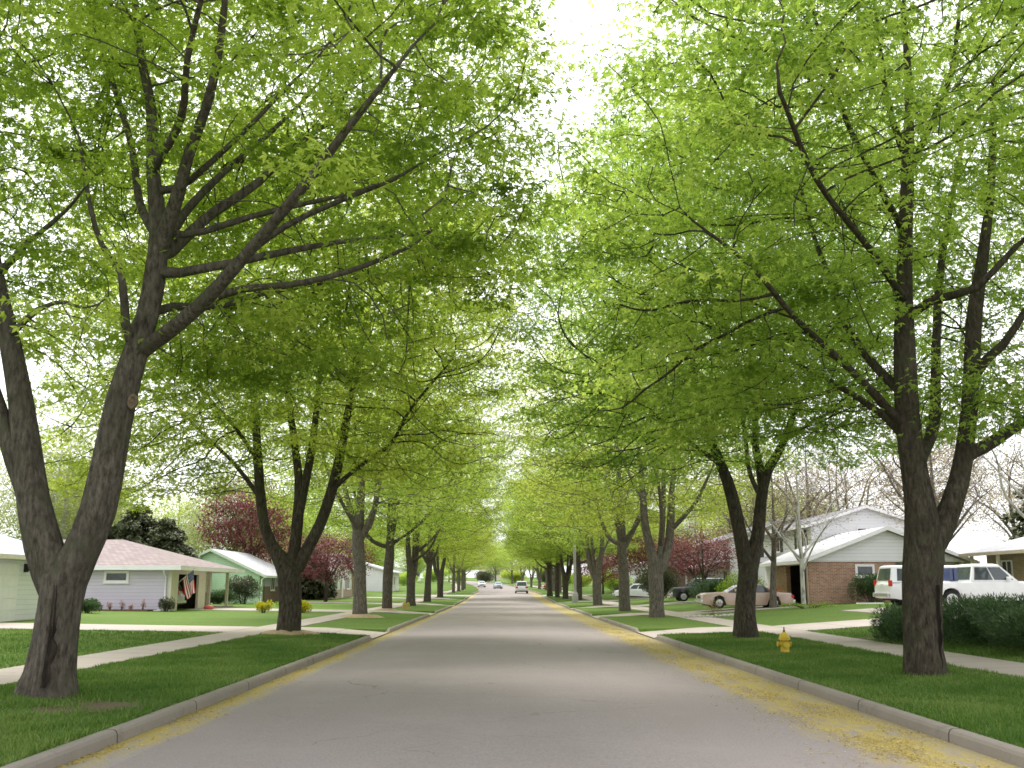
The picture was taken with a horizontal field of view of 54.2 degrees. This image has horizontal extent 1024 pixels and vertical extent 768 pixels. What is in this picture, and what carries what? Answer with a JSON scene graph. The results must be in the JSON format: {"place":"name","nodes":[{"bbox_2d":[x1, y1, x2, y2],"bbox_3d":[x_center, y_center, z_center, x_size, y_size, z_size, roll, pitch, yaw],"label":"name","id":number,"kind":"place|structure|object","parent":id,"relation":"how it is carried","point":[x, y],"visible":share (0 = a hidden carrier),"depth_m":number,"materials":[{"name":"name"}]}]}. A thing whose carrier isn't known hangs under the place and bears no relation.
{"place":"outdoors","nodes":[
{"label":"outdoors","id":0,"kind":"place"},
{"bbox_2d":[0,623,253,632],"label":"driveway","id":1,"kind":"structure","parent":0,"point":[120,627],"depth_m":35.87,"materials":[{"name":"concrete"}]},
{"bbox_2d":[0,596,436,684],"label":"sidewalk","id":2,"kind":"structure","parent":0,"point":[10,674],"depth_m":25.65,"materials":[{"name":"concrete"}]},
{"bbox_2d":[185,608,351,611],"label":"driveway","id":3,"kind":"structure","parent":0,"point":[254,609],"depth_m":61.38,"materials":[{"name":"concrete"}]},
{"bbox_2d":[0,577,1023,766],"bbox_3d":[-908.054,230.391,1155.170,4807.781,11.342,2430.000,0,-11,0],"label":"ground","id":4,"kind":"structure","parent":0,"point":[646,623],"depth_m":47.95,"materials":[{"name":"green plant"}]},
{"bbox_2d":[0,534,37,621],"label":"house","id":5,"kind":"structure","parent":4,"relation":"on","point":[18,597],"depth_m":41.03,"materials":[{"name":"white"}]},
{"bbox_2d":[0,563,19,621],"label":"garage door","id":6,"kind":"structure","parent":5,"relation":"in","point":[9,572],"depth_m":40.27,"materials":[{"name":"white paint"}]},
{"bbox_2d":[0,462,152,539],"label":"backyard tree","id":7,"kind":"object","parent":4,"relation":"on","point":[71,508],"visible":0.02,"depth_m":101.53,"materials":[{"name":"green plant"}]},
{"bbox_2d":[0,424,153,540],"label":"willow tree","id":8,"kind":"object","parent":4,"relation":"on","point":[63,517],"visible":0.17,"depth_m":89.81,"materials":[{"name":"green plant"}]},
{"bbox_2d":[82,598,102,612],"bbox_3d":[-21.902,11.469,51.579,1.334,0.920,1.799,7,-14,-32],"label":"bush","id":9,"kind":"object","parent":4,"relation":"on","point":[89,605],"visible":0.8,"depth_m":51.33,"materials":[{"name":"green plant"}]},
{"bbox_2d":[110,504,156,544],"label":"spruce tree","id":10,"kind":"object","parent":4,"relation":"on","point":[130,527],"visible":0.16,"depth_m":84.15,"materials":[{"name":"green plant"}]},
{"bbox_2d":[63,540,244,610],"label":"house","id":11,"kind":"structure","parent":4,"relation":"on","point":[128,573],"depth_m":57.84,"materials":[{"name":"grey"}]},
{"bbox_2d":[102,571,128,583],"bbox_3d":[-22.836,11.149,57.703,1.530,0.730,0.110,0,-11,0],"label":"window","id":12,"kind":"structure","parent":11,"relation":"in","point":[110,577],"depth_m":57.72,"materials":[{"name":"white paint"}]},
{"bbox_2d":[178,568,195,598],"bbox_3d":[-19.181,11.778,59.000,1.082,1.858,0.222,4,-12,-19],"label":"flag","id":13,"kind":"object","parent":11,"relation":"attached to","point":[189,585],"visible":1,"depth_m":58.99,"materials":[{"name":"multicoloured fabric"}]},
{"bbox_2d":[158,597,175,611],"bbox_3d":[-19.412,12.390,56.163,0.989,0.993,0.910,0,-11,0],"label":"round bush","id":14,"kind":"object","parent":4,"relation":"on","point":[164,604],"visible":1,"depth_m":56.11,"materials":[{"name":"green plant"}]},
{"bbox_2d":[144,517,199,558],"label":"spruce tree","id":15,"kind":"object","parent":4,"relation":"on","point":[167,533],"visible":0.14,"depth_m":82.24,"materials":[{"name":"green plant"}]},
{"bbox_2d":[146,493,220,553],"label":"backyard tree","id":16,"kind":"object","parent":4,"relation":"on","point":[168,514],"visible":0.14,"depth_m":115.76,"materials":[{"name":"green plant"}]},
{"bbox_2d":[0,636,372,767],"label":"kerb","id":17,"kind":"structure","parent":4,"relation":"on","point":[63,754],"depth_m":12.67,"materials":[{"name":"concrete"}]},
{"bbox_2d":[210,589,238,603],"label":"hedge","id":18,"kind":"object","parent":4,"relation":"on","point":[218,597],"visible":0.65,"depth_m":75.94,"materials":[{"name":"green plant"}]},
{"bbox_2d":[176,469,289,564],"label":"willow tree","id":19,"kind":"object","parent":4,"relation":"on","point":[195,539],"visible":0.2,"depth_m":101.26,"materials":[{"name":"green plant"}]},
{"bbox_2d":[194,548,278,602],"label":"house","id":20,"kind":"structure","parent":4,"relation":"on","point":[263,572],"depth_m":83.61,"materials":[{"name":"green"}]},
{"bbox_2d":[224,574,262,603],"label":"round bush","id":21,"kind":"object","parent":4,"relation":"on","point":[238,587],"visible":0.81,"depth_m":77.96,"materials":[{"name":"green plant"}]},
{"bbox_2d":[190,478,310,562],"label":"crabapple tree","id":22,"kind":"object","parent":4,"relation":"on","point":[238,530],"visible":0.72,"depth_m":96.78,"materials":[{"name":"purple plant"}]},
{"bbox_2d":[0,90,552,631],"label":"maple tree","id":23,"kind":"object","parent":4,"relation":"on","point":[290,564],"visible":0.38,"depth_m":33.25,"materials":[{"name":"green plant"}]},
{"bbox_2d":[262,630,318,634],"bbox_3d":[-7.549,8.220,33.046,2.129,0.234,2.002,-9,-15,38],"label":"mulch mound","id":24,"kind":"object","parent":4,"relation":"on","point":[284,632],"visible":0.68,"depth_m":32.49,"materials":[{"name":"soil"}]},
{"bbox_2d":[253,491,349,552],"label":"backyard tree","id":25,"kind":"object","parent":4,"relation":"on","point":[306,533],"visible":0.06,"depth_m":115.68,"materials":[{"name":"green plant"}]},
{"bbox_2d":[252,553,353,598],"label":"house","id":26,"kind":"structure","parent":4,"relation":"on","point":[344,589],"depth_m":109.04,"materials":[{"name":"white"}]},
{"bbox_2d":[0,0,628,698],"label":"maple tree","id":27,"kind":"object","parent":4,"relation":"on","point":[130,66],"visible":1,"depth_m":16.09,"materials":[{"name":"green plant"}]},
{"bbox_2d":[301,550,338,599],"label":"spruce tree","id":28,"kind":"object","parent":4,"relation":"on","point":[315,590],"visible":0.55,"depth_m":98.26,"materials":[{"name":"green plant"}]},
{"bbox_2d":[284,530,380,601],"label":"crabapple tree","id":29,"kind":"object","parent":4,"relation":"on","point":[322,545],"visible":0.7,"depth_m":89.78,"materials":[{"name":"purple plant"}]},
{"bbox_2d":[301,627,387,637],"bbox_3d":[-6.461,8.935,35.993,3.540,0.202,5.900,0,-11,0],"label":"driveway apron","id":30,"kind":"object","parent":4,"relation":"on","point":[373,634],"visible":0.62,"depth_m":36.60,"materials":[{"name":"concrete"}]},
{"bbox_2d":[329,516,398,566],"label":"backyard tree","id":31,"kind":"object","parent":4,"relation":"on","point":[377,553],"visible":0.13,"depth_m":167.98,"materials":[{"name":"green plant"}]},
{"bbox_2d":[208,283,541,613],"bbox_3d":[-7.421,3.657,53.766,18.132,17.808,18.990,0,-11,0],"label":"maple tree","id":32,"kind":"object","parent":4,"relation":"on","point":[361,527],"visible":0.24,"depth_m":52.31,"materials":[{"name":"green plant"}]},
{"bbox_2d":[351,560,402,591],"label":"house","id":33,"kind":"structure","parent":4,"relation":"on","point":[374,580],"depth_m":144.22,"materials":[{"name":"white"}]},
{"bbox_2d":[262,356,535,607],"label":"maple tree","id":34,"kind":"object","parent":4,"relation":"on","point":[388,546],"visible":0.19,"depth_m":65.26,"materials":[{"name":"green plant"}]},
{"bbox_2d":[386,614,429,633],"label":"kerb","id":35,"kind":"structure","parent":4,"relation":"on","point":[398,626],"depth_m":45.24,"materials":[{"name":"concrete"}]},
{"bbox_2d":[394,537,426,573],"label":"backyard tree","id":36,"kind":"object","parent":4,"relation":"on","point":[403,562],"visible":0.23,"depth_m":293.53,"materials":[{"name":"green plant"}]},
{"bbox_2d":[308,408,519,605],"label":"maple tree","id":37,"kind":"object","parent":4,"relation":"on","point":[412,562],"visible":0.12,"depth_m":81.39,"materials":[{"name":"green plant"}]},
{"bbox_2d":[346,440,513,601],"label":"maple tree","id":38,"kind":"object","parent":4,"relation":"on","point":[428,557],"visible":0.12,"depth_m":97.95,"materials":[{"name":"green plant"}]},
{"bbox_2d":[383,467,515,596],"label":"maple tree","id":39,"kind":"object","parent":4,"relation":"on","point":[439,573],"visible":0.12,"depth_m":118.63,"materials":[{"name":"green plant"}]},
{"bbox_2d":[419,513,495,592],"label":"maple tree","id":40,"kind":"object","parent":4,"relation":"on","point":[453,562],"visible":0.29,"depth_m":146.62,"materials":[{"name":"green plant"}]},
{"bbox_2d":[439,526,500,589],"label":"maple tree","id":41,"kind":"object","parent":4,"relation":"on","point":[462,577],"visible":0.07,"depth_m":183.21,"materials":[{"name":"green plant"}]},
{"bbox_2d":[440,507,501,590],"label":"maple tree","id":42,"kind":"object","parent":4,"relation":"on","point":[458,576],"visible":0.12,"depth_m":163.41,"materials":[{"name":"green plant"}]},
{"bbox_2d":[482,547,509,581],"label":"backyard tree","id":43,"kind":"object","parent":4,"relation":"on","point":[491,567],"visible":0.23,"depth_m":313.84,"materials":[{"name":"green plant"}]},
{"bbox_2d":[500,570,526,582],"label":"overgrown bush","id":44,"kind":"object","parent":4,"relation":"on","point":[505,574],"visible":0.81,"depth_m":293.61,"materials":[{"name":"green plant"}]},
{"bbox_2d":[497,534,535,580],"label":"maple tree","id":45,"kind":"object","parent":4,"relation":"on","point":[508,565],"visible":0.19,"depth_m":258.48,"materials":[{"name":"green plant"}]},
{"bbox_2d":[505,545,543,586],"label":"maple tree","id":46,"kind":"object","parent":4,"relation":"on","point":[532,575],"visible":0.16,"depth_m":232.43,"materials":[{"name":"green plant"}]},
{"bbox_2d":[487,480,605,595],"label":"maple tree","id":47,"kind":"object","parent":4,"relation":"on","point":[549,580],"visible":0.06,"depth_m":125.83,"materials":[{"name":"green plant"}]},
{"bbox_2d":[491,483,610,596],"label":"maple tree","id":48,"kind":"object","parent":4,"relation":"on","point":[557,579],"visible":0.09,"depth_m":119.61,"materials":[{"name":"green plant"}]},
{"bbox_2d":[491,470,614,598],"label":"maple tree","id":49,"kind":"object","parent":4,"relation":"on","point":[566,575],"visible":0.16,"depth_m":112.00,"materials":[{"name":"green plant"}]},
{"bbox_2d":[545,502,577,602],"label":"street lamp","id":50,"kind":"object","parent":4,"relation":"on","point":[574,596],"visible":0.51,"depth_m":95.18,"materials":[{"name":"metal"}]},
{"bbox_2d":[500,454,642,599],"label":"maple tree","id":51,"kind":"object","parent":4,"relation":"on","point":[579,561],"visible":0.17,"depth_m":105.11,"materials":[{"name":"green plant"}]},
{"bbox_2d":[497,413,698,604],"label":"maple tree","id":52,"kind":"object","parent":4,"relation":"on","point":[594,569],"visible":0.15,"depth_m":84.42,"materials":[{"name":"green plant"}]},
{"bbox_2d":[572,550,634,593],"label":"crabapple tree","id":53,"kind":"object","parent":4,"relation":"on","point":[605,567],"visible":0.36,"depth_m":130.96,"materials":[{"name":"purple plant"}]},
{"bbox_2d":[598,617,639,633],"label":"kerb","id":54,"kind":"structure","parent":4,"relation":"on","point":[627,627],"depth_m":44.12,"materials":[{"name":"concrete"}]},
{"bbox_2d":[477,347,765,610],"bbox_3d":[7.422,6.335,66.605,18.990,17.808,18.132,-9,-14,37],"label":"maple tree","id":55,"kind":"object","parent":4,"relation":"on","point":[622,541],"visible":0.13,"depth_m":64.98,"materials":[{"name":"green plant"}]},
{"bbox_2d":[477,279,807,617],"bbox_3d":[6.914,3.647,53.723,17.680,17.912,19.043,0,-11,0],"label":"maple tree","id":56,"kind":"object","parent":4,"relation":"on","point":[658,561],"visible":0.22,"depth_m":52.44,"materials":[{"name":"green plant"}]},
{"bbox_2d":[605,529,691,578],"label":"crabapple tree","id":57,"kind":"object","parent":4,"relation":"on","point":[642,559],"visible":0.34,"depth_m":104.40,"materials":[{"name":"red plant"}]},
{"bbox_2d":[636,565,680,598],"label":"evergreen bush","id":58,"kind":"object","parent":4,"relation":"on","point":[667,580],"visible":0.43,"depth_m":85.02,"materials":[{"name":"green plant"}]},
{"bbox_2d":[655,531,736,581],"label":"crabapple tree","id":59,"kind":"object","parent":4,"relation":"on","point":[676,561],"visible":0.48,"depth_m":89.68,"materials":[{"name":"red plant"}]},
{"bbox_2d":[657,522,737,584],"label":"crabapple tree","id":60,"kind":"object","parent":4,"relation":"on","point":[704,576],"visible":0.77,"depth_m":73.17,"materials":[{"name":"red plant"}]},
{"bbox_2d":[650,475,749,560],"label":"willow tree","id":61,"kind":"object","parent":4,"relation":"on","point":[687,532],"visible":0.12,"depth_m":135.22,"materials":[{"name":"green plant"}]},
{"bbox_2d":[638,627,761,638],"bbox_3d":[6.677,8.995,36.290,3.740,0.204,5.700,0,-11,0],"label":"driveway apron","id":62,"kind":"object","parent":4,"relation":"on","point":[653,634],"visible":0.66,"depth_m":36.72,"materials":[{"name":"concrete"}]},
{"bbox_2d":[686,574,730,597],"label":"lime bush","id":63,"kind":"object","parent":4,"relation":"on","point":[711,585],"visible":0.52,"depth_m":68.03,"materials":[{"name":"green plant"}]},
{"bbox_2d":[459,61,994,637],"bbox_3d":[6.803,-0.835,32.898,16.902,18.328,17.513,-6,-13,27],"label":"maple tree","id":64,"kind":"object","parent":4,"relation":"on","point":[749,551],"visible":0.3,"depth_m":31.74,"materials":[{"name":"green plant"}]},
{"bbox_2d":[682,460,783,537],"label":"bare tree","id":65,"kind":"object","parent":4,"relation":"on","point":[726,516],"visible":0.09,"depth_m":111.56,"materials":[{"name":"plant"}]},
{"bbox_2d":[685,517,794,586],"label":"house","id":66,"kind":"structure","parent":4,"relation":"on","point":[761,570],"depth_m":91.16,"materials":[{"name":"white"}]},
{"bbox_2d":[715,571,766,591],"bbox_3d":[14.298,12.781,62.305,3.111,2.333,2.336,4,-12,-18],"label":"lime bush","id":67,"kind":"object","parent":4,"relation":"on","point":[729,583],"visible":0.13,"depth_m":62.16,"materials":[{"name":"green plant"}]},
{"bbox_2d":[695,473,806,540],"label":"backyard tree","id":68,"kind":"object","parent":4,"relation":"on","point":[724,520],"visible":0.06,"depth_m":120.31,"materials":[{"name":"green plant"}]},
{"bbox_2d":[505,0,1023,675],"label":"maple tree","id":69,"kind":"object","parent":4,"relation":"on","point":[827,52],"visible":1,"depth_m":18.66,"materials":[{"name":"green plant"}]},
{"bbox_2d":[704,446,835,607],"bbox_3d":[14.630,7.958,56.753,8.050,9.605,7.696,0,-11,0],"label":"bare tree","id":70,"kind":"object","parent":4,"relation":"on","point":[773,589],"visible":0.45,"depth_m":56.16,"materials":[{"name":"grey plant"}]},
{"bbox_2d":[777,627,791,652],"bbox_3d":[6.585,6.212,24.172,0.340,0.664,0.369,0,-11,0],"label":"fire hydrant","id":71,"kind":"object","parent":4,"relation":"on","point":[784,644],"visible":0.84,"depth_m":24.11,"materials":[{"name":"yellow metal"}]},
{"bbox_2d":[738,420,872,527],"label":"bare tree","id":72,"kind":"object","parent":4,"relation":"on","point":[826,494],"visible":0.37,"depth_m":82.92,"materials":[{"name":"plant"}]},
{"bbox_2d":[736,424,880,607],"bbox_3d":[15.636,7.048,54.435,8.512,10.339,8.023,0,-11,0],"label":"birch tree","id":73,"kind":"object","parent":4,"relation":"on","point":[800,557],"visible":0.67,"depth_m":53.93,"materials":[{"name":"white plant"}]},
{"bbox_2d":[767,450,898,523],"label":"bare tree","id":74,"kind":"object","parent":4,"relation":"on","point":[863,492],"visible":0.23,"depth_m":89.56,"materials":[{"name":"plant"}]},
{"bbox_2d":[654,635,1023,767],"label":"kerb","id":75,"kind":"structure","parent":4,"relation":"on","point":[997,749],"depth_m":13.38,"materials":[{"name":"concrete"}]},
{"bbox_2d":[795,446,899,512],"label":"bare tree","id":76,"kind":"object","parent":4,"relation":"on","point":[854,483],"visible":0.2,"depth_m":97.33,"materials":[{"name":"plant"}]},
{"bbox_2d":[847,572,884,602],"bbox_3d":[19.766,11.269,55.296,2.233,1.818,1.831,0,-11,0],"label":"round bush","id":77,"kind":"object","parent":4,"relation":"on","point":[868,584],"visible":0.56,"depth_m":55.38,"materials":[{"name":"green plant"}]},
{"bbox_2d":[759,505,979,604],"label":"house","id":78,"kind":"structure","parent":4,"relation":"on","point":[833,567],"depth_m":57.47,"materials":[{"name":"red brick"}]},
{"bbox_2d":[855,564,874,577],"bbox_3d":[20.170,10.689,57.120,1.210,0.780,0.110,0,-11,0],"label":"window","id":79,"kind":"structure","parent":78,"relation":"in","point":[863,568],"depth_m":57.16,"materials":[{"name":"white paint"}]},
{"bbox_2d":[866,603,970,641],"bbox_3d":[11.084,6.502,27.332,2.504,1.224,3.358,0,-11,0],"label":"juniper bush","id":80,"kind":"object","parent":4,"relation":"on","point":[889,623],"visible":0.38,"depth_m":27.23,"materials":[{"name":"green plant"}]},
{"bbox_2d":[838,412,1006,525],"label":"bare tree","id":81,"kind":"object","parent":4,"relation":"on","point":[889,473],"visible":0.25,"depth_m":74.62,"materials":[{"name":"grey wood"}]},
{"bbox_2d":[853,414,1012,524],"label":"bare tree","id":82,"kind":"object","parent":4,"relation":"on","point":[934,480],"visible":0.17,"depth_m":83.82,"materials":[{"name":"plant"}]},
{"bbox_2d":[845,424,1021,564],"bbox_3d":[23.945,6.827,56.536,8.851,11.046,9.257,2,-12,-8],"label":"bare tree","id":83,"kind":"object","parent":4,"relation":"on","point":[932,477],"visible":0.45,"depth_m":56.55,"materials":[{"name":"grey wood"}]},
{"bbox_2d":[869,440,1014,541],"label":"bare tree","id":84,"kind":"object","parent":4,"relation":"on","point":[958,530],"visible":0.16,"depth_m":90.89,"materials":[{"name":"plant"}]},
{"bbox_2d":[931,306,1023,517],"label":"birch tree","id":85,"kind":"object","parent":4,"relation":"on","point":[1001,476],"visible":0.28,"depth_m":38.67,"materials":[{"name":"white plant"}]},
{"bbox_2d":[942,592,1023,645],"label":"juniper bush","id":86,"kind":"object","parent":4,"relation":"on","point":[973,609],"visible":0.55,"depth_m":24.43,"materials":[{"name":"green plant"}]},
{"bbox_2d":[959,537,1023,580],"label":"house","id":87,"kind":"structure","parent":4,"relation":"on","point":[1007,556],"depth_m":53.60,"materials":[{"name":"beige brick"}]},
{"bbox_2d":[963,444,1023,542],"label":"bare tree","id":88,"kind":"object","parent":4,"relation":"on","point":[1006,525],"visible":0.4,"depth_m":90.04,"materials":[{"name":"plant"}]},
{"bbox_2d":[976,601,1023,650],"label":"juniper bush","id":89,"kind":"object","parent":4,"relation":"on","point":[1017,620],"visible":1,"depth_m":21.80,"materials":[{"name":"green plant"}]},
{"bbox_2d":[977,472,1023,542],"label":"bare tree","id":90,"kind":"object","parent":4,"relation":"on","point":[999,513],"visible":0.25,"depth_m":100.83,"materials":[{"name":"plant"}]},
{"bbox_2d":[986,435,1023,526],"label":"bare tree","id":91,"kind":"object","parent":4,"relation":"on","point":[1011,473],"visible":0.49,"depth_m":79.94,"materials":[{"name":"plant"}]},
{"bbox_2d":[1001,487,1023,541],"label":"spruce tree","id":92,"kind":"object","parent":4,"relation":"on","point":[1016,515],"visible":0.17,"depth_m":66.60,"materials":[{"name":"green plant"}]},
{"bbox_2d":[0,0,1023,577],"label":"sky","id":93,"kind":"structure","parent":0,"point":[581,13],"materials":[{"name":"white"}]},
{"bbox_2d":[63,580,1020,767],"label":"road","id":94,"kind":"structure","parent":0,"point":[489,676],"depth_m":13.56,"materials":[{"name":"grey asphalt"}]},
{"bbox_2d":[56,623,1017,767],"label":"fallen blossom litter","id":95,"kind":"object","parent":94,"relation":"on","point":[817,707],"visible":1,"depth_m":13.68,"materials":[{"name":"yellow plant"}]},
{"bbox_2d":[607,596,670,600],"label":"driveway","id":96,"kind":"structure","parent":0,"point":[636,598],"depth_m":97.83,"materials":[{"name":"concrete"}]},
{"bbox_2d":[612,584,648,596],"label":"station wagon","id":97,"kind":"object","parent":96,"relation":"on","point":[636,590],"visible":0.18,"depth_m":97.64,"materials":[{"name":"white paint"}]},
{"bbox_2d":[635,601,695,606],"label":"driveway","id":98,"kind":"structure","parent":0,"point":[670,603],"depth_m":76.99,"materials":[{"name":"concrete"}]},
{"bbox_2d":[667,578,727,600],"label":"sport utility car","id":99,"kind":"object","parent":98,"relation":"on","point":[676,593],"visible":0.47,"depth_m":76.62,"materials":[{"name":"black paint"}]},
{"bbox_2d":[681,604,808,613],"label":"driveway","id":100,"kind":"structure","parent":0,"point":[724,610],"depth_m":56.09,"materials":[{"name":"concrete"}]},
{"bbox_2d":[695,584,795,608],"bbox_3d":[13.292,12.152,57.233,5.396,1.340,2.118,0,-11,0],"label":"sedan","id":101,"kind":"object","parent":100,"relation":"on","point":[727,596],"visible":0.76,"depth_m":56.35,"materials":[{"name":"paint"}]},
{"bbox_2d":[582,595,1023,676],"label":"sidewalk","id":102,"kind":"structure","parent":0,"point":[1006,667],"depth_m":26.61,"materials":[{"name":"concrete"}]},
{"bbox_2d":[776,612,983,630],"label":"driveway","id":103,"kind":"structure","parent":0,"point":[832,625],"depth_m":36.32,"materials":[{"name":"concrete"}]},
{"bbox_2d":[841,605,993,613],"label":"driveway","id":104,"kind":"structure","parent":0,"point":[863,610],"depth_m":45.54,"materials":[{"name":"concrete"}]},
{"bbox_2d":[873,565,990,604],"bbox_3d":[18.945,8.983,44.451,5.302,1.795,2.143,0,-11,-2],"label":"sport utility car","id":105,"kind":"object","parent":104,"relation":"on","point":[888,583],"visible":0.26,"depth_m":43.90,"materials":[{"name":"white paint"}]},
{"bbox_2d":[943,564,1023,608],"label":"suv","id":106,"kind":"object","parent":104,"relation":"on","point":[975,579],"visible":0.32,"depth_m":39.88,"materials":[{"name":"white paint"}]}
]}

